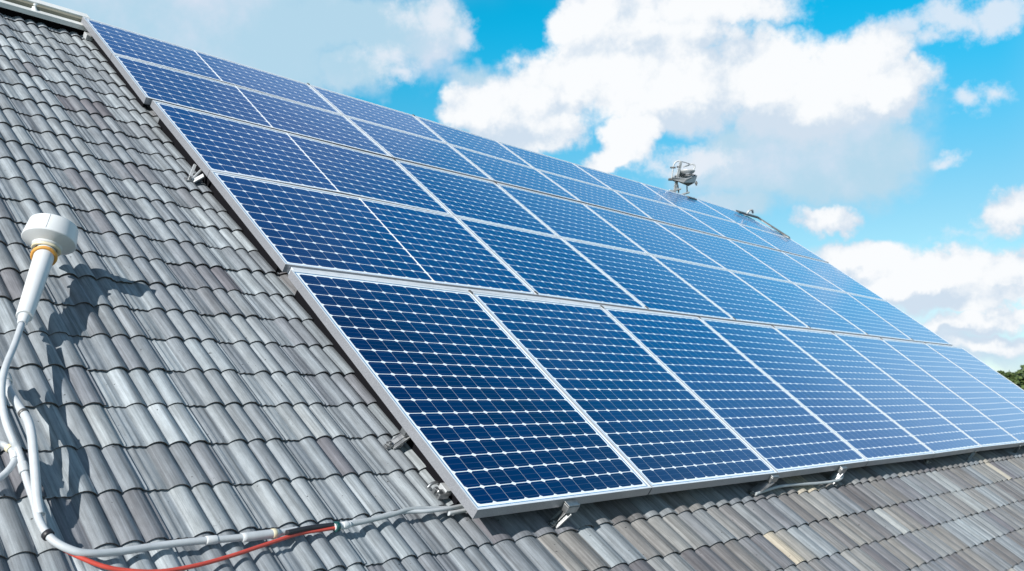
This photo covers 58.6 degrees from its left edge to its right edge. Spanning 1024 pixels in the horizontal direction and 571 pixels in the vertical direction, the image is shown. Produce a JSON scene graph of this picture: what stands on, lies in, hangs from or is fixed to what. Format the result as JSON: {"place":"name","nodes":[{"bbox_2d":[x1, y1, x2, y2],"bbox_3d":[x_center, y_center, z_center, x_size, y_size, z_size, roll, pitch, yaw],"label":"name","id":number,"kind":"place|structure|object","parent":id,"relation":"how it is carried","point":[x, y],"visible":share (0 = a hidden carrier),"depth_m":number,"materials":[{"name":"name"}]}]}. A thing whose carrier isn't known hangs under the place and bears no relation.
{"place":"outdoors","nodes":[
{"label":"outdoors","id":0,"kind":"place"},
{"bbox_2d":[41,0,1023,372],"label":"sky","id":1,"kind":"structure","parent":0,"point":[884,138],"materials":[{"name":"blue"}]},
{"label":"ground","id":2,"kind":"structure","parent":0,"visible":0},
{"bbox_2d":[0,0,1023,570],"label":"house","id":3,"kind":"structure","parent":2,"relation":"on","point":[180,368],"depth_m":6.37,"materials":[{"name":"tile"}]},
{"bbox_2d":[6,372,44,515],"bbox_3d":[-2.464,0.770,4.584,0.074,0.697,0.884,6,-10,-42],"label":"conduit","id":4,"kind":"object","parent":3,"relation":"attached to","point":[22,411],"visible":0.93,"depth_m":4.44,"materials":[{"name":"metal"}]},
{"bbox_2d":[16,213,78,325],"bbox_3d":[-3.043,-0.102,5.776,0.336,0.790,0.868,1,-7,-6],"label":"antenna","id":5,"kind":"object","parent":3,"relation":"on","point":[48,238],"visible":0.99,"depth_m":5.92,"materials":[{"name":"white plastic"}]},
{"bbox_2d":[83,32,92,40],"bbox_3d":[-5.013,-3.010,11.129,0.201,0.114,0.360,-7,-10,43],"label":"rail end","id":6,"kind":"object","parent":3,"relation":"on","point":[87,36],"visible":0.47,"depth_m":11.02,"materials":[{"name":"grey paint"}]},
{"bbox_2d":[91,38,143,106],"bbox_3d":[-4.557,-2.517,10.481,1.764,1.390,0.014,-7,-10,44],"label":"edge","id":7,"kind":"object","parent":3,"relation":"attached to","point":[118,73],"visible":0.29,"depth_m":10.40,"materials":[{"name":"metal"}]},
{"bbox_2d":[0,321,297,557],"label":"antenna cable","id":8,"kind":"object","parent":3,"relation":"on","point":[48,535],"visible":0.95,"depth_m":4.46,"materials":[{"name":"white plastic"}]},
{"bbox_2d":[0,440,17,481],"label":"cable loop","id":9,"kind":"object","parent":8,"relation":"attached to","point":[12,464],"visible":1,"depth_m":4.41,"materials":[{"name":"beige plastic"}]},
{"bbox_2d":[81,17,222,81],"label":"solar panel","id":10,"kind":"object","parent":3,"relation":"attached to","point":[109,39],"visible":0.98,"depth_m":11.11,"materials":[{"name":"glass"}]},
{"bbox_2d":[184,164,204,182],"bbox_3d":[-3.007,-1.074,8.689,0.186,0.211,0.184,0,-7,0],"label":"brace bracket","id":11,"kind":"object","parent":3,"relation":"on","point":[190,178],"visible":0.98,"depth_m":8.65,"materials":[{"name":"silver metal"}]},
{"bbox_2d":[65,526,334,570],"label":"red cable","id":12,"kind":"object","parent":3,"relation":"attached to","point":[179,568],"visible":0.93,"depth_m":4.44,"materials":[{"name":"red plastic"}]},
{"bbox_2d":[158,118,278,273],"bbox_3d":[-2.854,-0.963,8.706,2.489,1.941,0.012,-7,-10,43],"label":"edge","id":13,"kind":"object","parent":3,"relation":"attached to","point":[232,214],"visible":0.29,"depth_m":8.55,"materials":[{"name":"metal"}]},
{"bbox_2d":[150,100,339,193],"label":"solar panel","id":14,"kind":"object","parent":3,"relation":"attached to","point":[208,142],"visible":0.98,"depth_m":9.51,"materials":[{"name":"glass"}]},
{"bbox_2d":[195,50,342,114],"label":"solar panel","id":15,"kind":"object","parent":3,"relation":"attached to","point":[245,76],"visible":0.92,"depth_m":12.28,"materials":[{"name":"glass"}]},
{"bbox_2d":[333,521,351,531],"bbox_3d":[-0.961,1.360,5.159,0.058,0.060,0.112,-6,-9,42],"label":"cable connector","id":16,"kind":"object","parent":3,"relation":"on","point":[339,526],"visible":1,"depth_m":5.14,"materials":[{"name":"white plastic"}]},
{"bbox_2d":[285,522,334,534],"bbox_3d":[-1.099,1.336,5.013,0.033,0.040,0.341,-6,-9,40],"label":"black cable","id":17,"kind":"object","parent":16,"relation":"attached to","point":[305,528],"visible":1,"depth_m":4.98,"materials":[{"name":"rubber"}]},
{"bbox_2d":[286,132,452,214],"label":"solar panel","id":18,"kind":"object","parent":3,"relation":"on","point":[352,172],"visible":0.92,"depth_m":10.71,"materials":[{"name":"glass"}]},
{"bbox_2d":[307,83,445,142],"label":"solar panel","id":19,"kind":"object","parent":3,"relation":"attached to","point":[352,107],"visible":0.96,"depth_m":13.60,"materials":[{"name":"glass"}]},
{"bbox_2d":[295,290,458,505],"bbox_3d":[-1.059,0.715,6.730,0.015,1.670,2.134,7,-10,-44],"label":"edge","id":20,"kind":"object","parent":3,"relation":"attached to","point":[320,325],"visible":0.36,"depth_m":6.72,"materials":[{"name":"metal"}]},
{"bbox_2d":[383,427,410,449],"bbox_3d":[-0.751,1.030,6.231,0.253,0.182,0.122,3,-7,-20],"label":"mounting bracket","id":21,"kind":"object","parent":3,"relation":"attached to","point":[400,439],"visible":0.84,"depth_m":6.21,"materials":[{"name":"metal"}]},
{"bbox_2d":[350,504,462,520],"bbox_3d":[-0.572,1.392,5.609,0.062,0.055,1.051,-6,-9,42],"label":"grey cable","id":22,"kind":"object","parent":3,"relation":"on","point":[432,510],"visible":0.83,"depth_m":5.65,"materials":[{"name":"grey plastic"}]},
{"bbox_2d":[351,506,463,526],"bbox_3d":[-0.581,1.394,5.611,0.054,0.071,1.120,-6,-9,41],"label":"grey cable","id":23,"kind":"object","parent":3,"relation":"on","point":[379,517],"visible":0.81,"depth_m":5.43,"materials":[{"name":"grey plastic"}]},
{"bbox_2d":[427,481,439,488],"bbox_3d":[-0.503,1.302,5.962,0.038,0.049,0.135,-6,-9,40],"label":"hook bolt","id":24,"kind":"object","parent":3,"relation":"attached to","point":[429,485],"visible":1,"depth_m":5.93,"materials":[{"name":"metal"}]},
{"bbox_2d":[431,483,451,499],"bbox_3d":[-0.457,1.338,5.937,0.098,0.099,0.170,-7,-10,43],"label":"rail clamp","id":25,"kind":"object","parent":3,"relation":"on","point":[442,491],"visible":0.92,"depth_m":5.90,"materials":[{"name":"metal"}]},
{"bbox_2d":[447,508,466,515],"bbox_3d":[-0.340,1.444,5.829,0.026,0.034,0.190,-6,-9,40],"label":"cable stub","id":26,"kind":"object","parent":3,"relation":"on","point":[458,511],"visible":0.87,"depth_m":5.80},
{"bbox_2d":[288,270,651,518],"bbox_3d":[-0.325,0.744,7.244,2.002,1.780,2.361,7,-10,-44],"label":"solar panel","id":27,"kind":"object","parent":3,"relation":"on","point":[489,415],"visible":1,"depth_m":6.96,"materials":[{"name":"glass"}]},
{"bbox_2d":[412,114,533,167],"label":"solar panel","id":28,"kind":"object","parent":3,"relation":"attached to","point":[467,140],"visible":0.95,"depth_m":14.96,"materials":[{"name":"glass"}]},
{"bbox_2d":[393,158,558,236],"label":"solar panel","id":29,"kind":"object","parent":3,"relation":"on","point":[459,195],"visible":0.96,"depth_m":11.96,"materials":[{"name":"glass"}]},
{"bbox_2d":[363,151,689,229],"bbox_3d":[1.741,-1.205,15.353,0.084,0.102,16.030,-7,-10,43],"label":"mounting rail","id":30,"kind":"object","parent":3,"relation":"attached to","point":[461,174],"visible":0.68,"depth_m":12.61,"materials":[{"name":"metal"}]},
{"bbox_2d":[110,53,273,128],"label":"solar panel","id":31,"kind":"object","parent":30,"relation":"on","point":[148,82],"visible":0.98,"depth_m":10.38,"materials":[{"name":"glass"}]},
{"bbox_2d":[235,85,392,157],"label":"solar panel","id":32,"kind":"object","parent":30,"relation":"on","point":[293,117],"visible":0.9,"depth_m":11.59,"materials":[{"name":"glass"}]},
{"bbox_2d":[344,115,493,181],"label":"solar panel","id":33,"kind":"object","parent":30,"relation":"on","point":[409,147],"visible":0.94,"depth_m":12.89,"materials":[{"name":"glass"}]},
{"bbox_2d":[449,144,581,202],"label":"solar panel","id":34,"kind":"object","parent":30,"relation":"attached to","point":[502,171],"visible":0.92,"depth_m":14.29,"materials":[{"name":"glass"}]},
{"bbox_2d":[536,169,652,219],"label":"solar panel","id":35,"kind":"object","parent":30,"relation":"attached to","point":[596,196],"visible":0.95,"depth_m":15.74,"materials":[{"name":"glass"}]},
{"bbox_2d":[614,190,726,237],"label":"solar panel","id":36,"kind":"object","parent":30,"relation":"on","point":[657,211],"visible":0.92,"depth_m":17.32,"materials":[{"name":"glass"}]},
{"bbox_2d":[679,207,780,250],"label":"solar panel","id":37,"kind":"object","parent":30,"relation":"attached to","point":[731,230],"visible":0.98,"depth_m":18.99,"materials":[{"name":"glass"}]},
{"bbox_2d":[738,223,827,262],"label":"solar panel","id":38,"kind":"object","parent":30,"relation":"attached to","point":[785,244],"visible":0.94,"depth_m":20.62,"materials":[{"name":"glass"}]},
{"bbox_2d":[498,141,612,189],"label":"solar panel","id":39,"kind":"object","parent":3,"relation":"attached to","point":[546,163],"visible":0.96,"depth_m":16.36,"materials":[{"name":"glass"}]},
{"bbox_2d":[547,499,579,528],"bbox_3d":[0.358,1.571,6.273,0.204,0.201,0.140,-4,-8,27],"label":"mounting bracket","id":40,"kind":"object","parent":3,"relation":"attached to","point":[562,516],"visible":1,"depth_m":6.25,"materials":[{"name":"metal"}]},
{"bbox_2d":[494,182,648,253],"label":"solar panel","id":41,"kind":"object","parent":3,"relation":"on","point":[567,219],"visible":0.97,"depth_m":13.39,"materials":[{"name":"glass"}]},
{"bbox_2d":[287,267,950,345],"bbox_3d":[3.668,0.580,13.232,0.106,0.131,15.913,-7,-10,43],"label":"mounting rail","id":42,"kind":"object","parent":3,"relation":"attached to","point":[438,286],"visible":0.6,"depth_m":9.13,"materials":[{"name":"metal"}]},
{"bbox_2d":[208,170,435,284],"bbox_3d":[-1.769,-0.529,8.658,1.448,1.124,1.754,-7,-10,43],"label":"solar panel","id":43,"kind":"object","parent":42,"relation":"attached to","point":[289,226],"visible":0.99,"depth_m":8.50,"materials":[{"name":"glass"}]},
{"bbox_2d":[359,197,537,295],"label":"solar panel","id":44,"kind":"object","parent":42,"relation":"attached to","point":[447,250],"visible":0.92,"depth_m":9.69,"materials":[{"name":"glass"}]},
{"bbox_2d":[455,216,647,310],"bbox_3d":[0.449,-0.241,10.955,1.442,1.137,1.999,-7,-10,44],"label":"solar panel","id":45,"kind":"object","parent":42,"relation":"on","point":[546,265],"visible":0.98,"depth_m":10.88,"materials":[{"name":"glass"}]},
{"bbox_2d":[561,237,735,320],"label":"solar panel","id":46,"kind":"object","parent":42,"relation":"on","point":[649,282],"visible":0.95,"depth_m":12.32,"materials":[{"name":"glass"}]},
{"bbox_2d":[650,254,810,328],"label":"solar panel","id":47,"kind":"object","parent":42,"relation":"on","point":[735,297],"visible":0.95,"depth_m":13.89,"materials":[{"name":"glass"}]},
{"bbox_2d":[729,270,868,335],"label":"solar panel","id":48,"kind":"object","parent":42,"relation":"on","point":[803,306],"visible":0.95,"depth_m":15.54,"materials":[{"name":"glass"}]},
{"bbox_2d":[794,283,912,340],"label":"solar panel","id":49,"kind":"object","parent":42,"relation":"on","point":[857,313],"visible":0.96,"depth_m":17.18,"materials":[{"name":"glass"}]},
{"bbox_2d":[848,293,951,345],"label":"solar panel","id":50,"kind":"object","parent":42,"relation":"attached to","point":[914,330],"visible":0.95,"depth_m":18.77,"materials":[{"name":"glass"}]},
{"bbox_2d":[468,290,777,494],"bbox_3d":[1.030,0.917,8.668,2.076,1.781,2.475,6,-9,-41],"label":"solar panel","id":51,"kind":"object","parent":3,"relation":"on","point":[658,425],"visible":0.98,"depth_m":8.43,"materials":[{"name":"glass"}]},
{"bbox_2d":[573,163,675,205],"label":"solar panel","id":52,"kind":"object","parent":3,"relation":"attached to","point":[624,185],"visible":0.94,"depth_m":17.90,"materials":[{"name":"glass"}]},
{"bbox_2d":[583,203,726,269],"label":"solar panel","id":53,"kind":"object","parent":3,"relation":"attached to","point":[651,237],"visible":0.94,"depth_m":14.89,"materials":[{"name":"glass"}]},
{"bbox_2d":[668,160,697,194],"bbox_3d":[3.968,-2.476,21.054,0.733,0.803,0.503,0,-7,0],"label":"antenna","id":54,"kind":"object","parent":3,"relation":"on","point":[687,177],"visible":0.96,"depth_m":20.99,"materials":[{"name":"metal"}]},
{"bbox_2d":[642,183,736,222],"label":"solar panel","id":55,"kind":"object","parent":3,"relation":"attached to","point":[680,200],"visible":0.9,"depth_m":19.50,"materials":[{"name":"glass"}]},
{"bbox_2d":[655,221,792,282],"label":"solar panel","id":56,"kind":"object","parent":3,"relation":"attached to","point":[727,254],"visible":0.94,"depth_m":16.50,"materials":[{"name":"glass"}]},
{"bbox_2d":[600,305,867,477],"bbox_3d":[2.419,1.095,10.123,2.047,1.785,2.572,6,-9,-39],"label":"solar panel","id":57,"kind":"object","parent":3,"relation":"attached to","point":[780,430],"visible":0.98,"depth_m":9.93,"materials":[{"name":"glass"}]},
{"bbox_2d":[696,198,784,236],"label":"solar panel","id":58,"kind":"object","parent":3,"relation":"attached to","point":[737,217],"visible":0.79,"depth_m":21.01,"materials":[{"name":"glass"}]},
{"bbox_2d":[736,209,790,238],"bbox_3d":[5.931,-1.460,21.481,1.123,0.694,0.790,6,-9,-42],"label":"corner flashing","id":59,"kind":"object","parent":58,"relation":"attached to","point":[759,218],"visible":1,"depth_m":21.60,"materials":[{"name":"metal"}]},
{"bbox_2d":[747,474,779,496],"bbox_3d":[2.288,1.812,8.304,0.364,0.211,0.112,4,-8,-27],"label":"mounting bracket","id":60,"kind":"object","parent":3,"relation":"attached to","point":[763,485],"visible":0.94,"depth_m":8.30,"materials":[{"name":"metal"}]},
{"bbox_2d":[754,473,843,495],"bbox_3d":[2.839,1.914,8.868,0.082,0.117,1.836,-7,-10,43],"label":"sagging cable","id":61,"kind":"object","parent":60,"relation":"attached to","point":[799,484],"visible":0.84,"depth_m":8.80,"materials":[{"name":"grey plastic"}]},
{"bbox_2d":[729,239,846,292],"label":"solar panel","id":62,"kind":"object","parent":3,"relation":"on","point":[787,267],"visible":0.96,"depth_m":18.21,"materials":[{"name":"glass"}]},
{"bbox_2d":[697,316,934,465],"bbox_3d":[3.810,1.268,11.572,1.985,1.797,2.520,6,-9,-40],"label":"solar panel","id":63,"kind":"object","parent":3,"relation":"attached to","point":[872,434],"visible":0.97,"depth_m":11.41,"materials":[{"name":"glass"}]},
{"bbox_2d":[781,251,885,300],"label":"solar panel","id":64,"kind":"object","parent":3,"relation":"attached to","point":[835,276],"visible":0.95,"depth_m":19.85,"materials":[{"name":"glass"}]},
{"bbox_2d":[828,465,846,483],"bbox_3d":[3.352,1.950,9.418,0.169,0.206,0.174,-7,-10,43],"label":"mounting bracket","id":65,"kind":"object","parent":3,"relation":"attached to","point":[838,472],"visible":0.73,"depth_m":9.40,"materials":[{"name":"metal"}]},
{"bbox_2d":[771,325,981,457],"bbox_3d":[5.199,1.451,13.028,2.037,1.790,2.526,6,-9,-41],"label":"solar panel","id":66,"kind":"object","parent":3,"relation":"attached to","point":[930,428],"visible":0.98,"depth_m":12.86,"materials":[{"name":"glass"}]},
{"bbox_2d":[832,332,1020,450],"bbox_3d":[6.516,1.613,14.406,1.933,1.803,2.644,5,-9,-37],"label":"solar panel","id":67,"kind":"object","parent":3,"relation":"on","point":[973,423],"visible":0.99,"depth_m":14.25,"materials":[{"name":"glass"}]},
{"bbox_2d":[881,338,1023,445],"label":"solar panel","id":68,"kind":"object","parent":3,"relation":"attached to","point":[995,407],"visible":0.97,"depth_m":15.89,"materials":[{"name":"glass"}]},
{"bbox_2d":[967,450,976,460],"bbox_3d":[6.318,2.332,12.537,0.164,0.165,0.075,-1,-7,5],"label":"mounting bracket","id":69,"kind":"object","parent":3,"relation":"attached to","point":[971,455],"visible":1,"depth_m":12.52,"materials":[{"name":"metal"}]},
{"bbox_2d":[923,342,1023,410],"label":"solar panel","id":70,"kind":"object","parent":3,"relation":"on","point":[987,376],"visible":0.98,"depth_m":17.75,"materials":[{"name":"glass"}]},
{"bbox_2d":[997,370,1021,386],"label":"broadleaf tree","id":71,"kind":"object","parent":2,"relation":"on","point":[1009,375],"visible":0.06,"depth_m":45.73,"materials":[{"name":"green plant"}]},
{"bbox_2d":[1014,365,1023,389],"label":"broadleaf tree","id":72,"kind":"object","parent":2,"relation":"on","point":[1020,373],"visible":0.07,"depth_m":43.95,"materials":[{"name":"green plant"}]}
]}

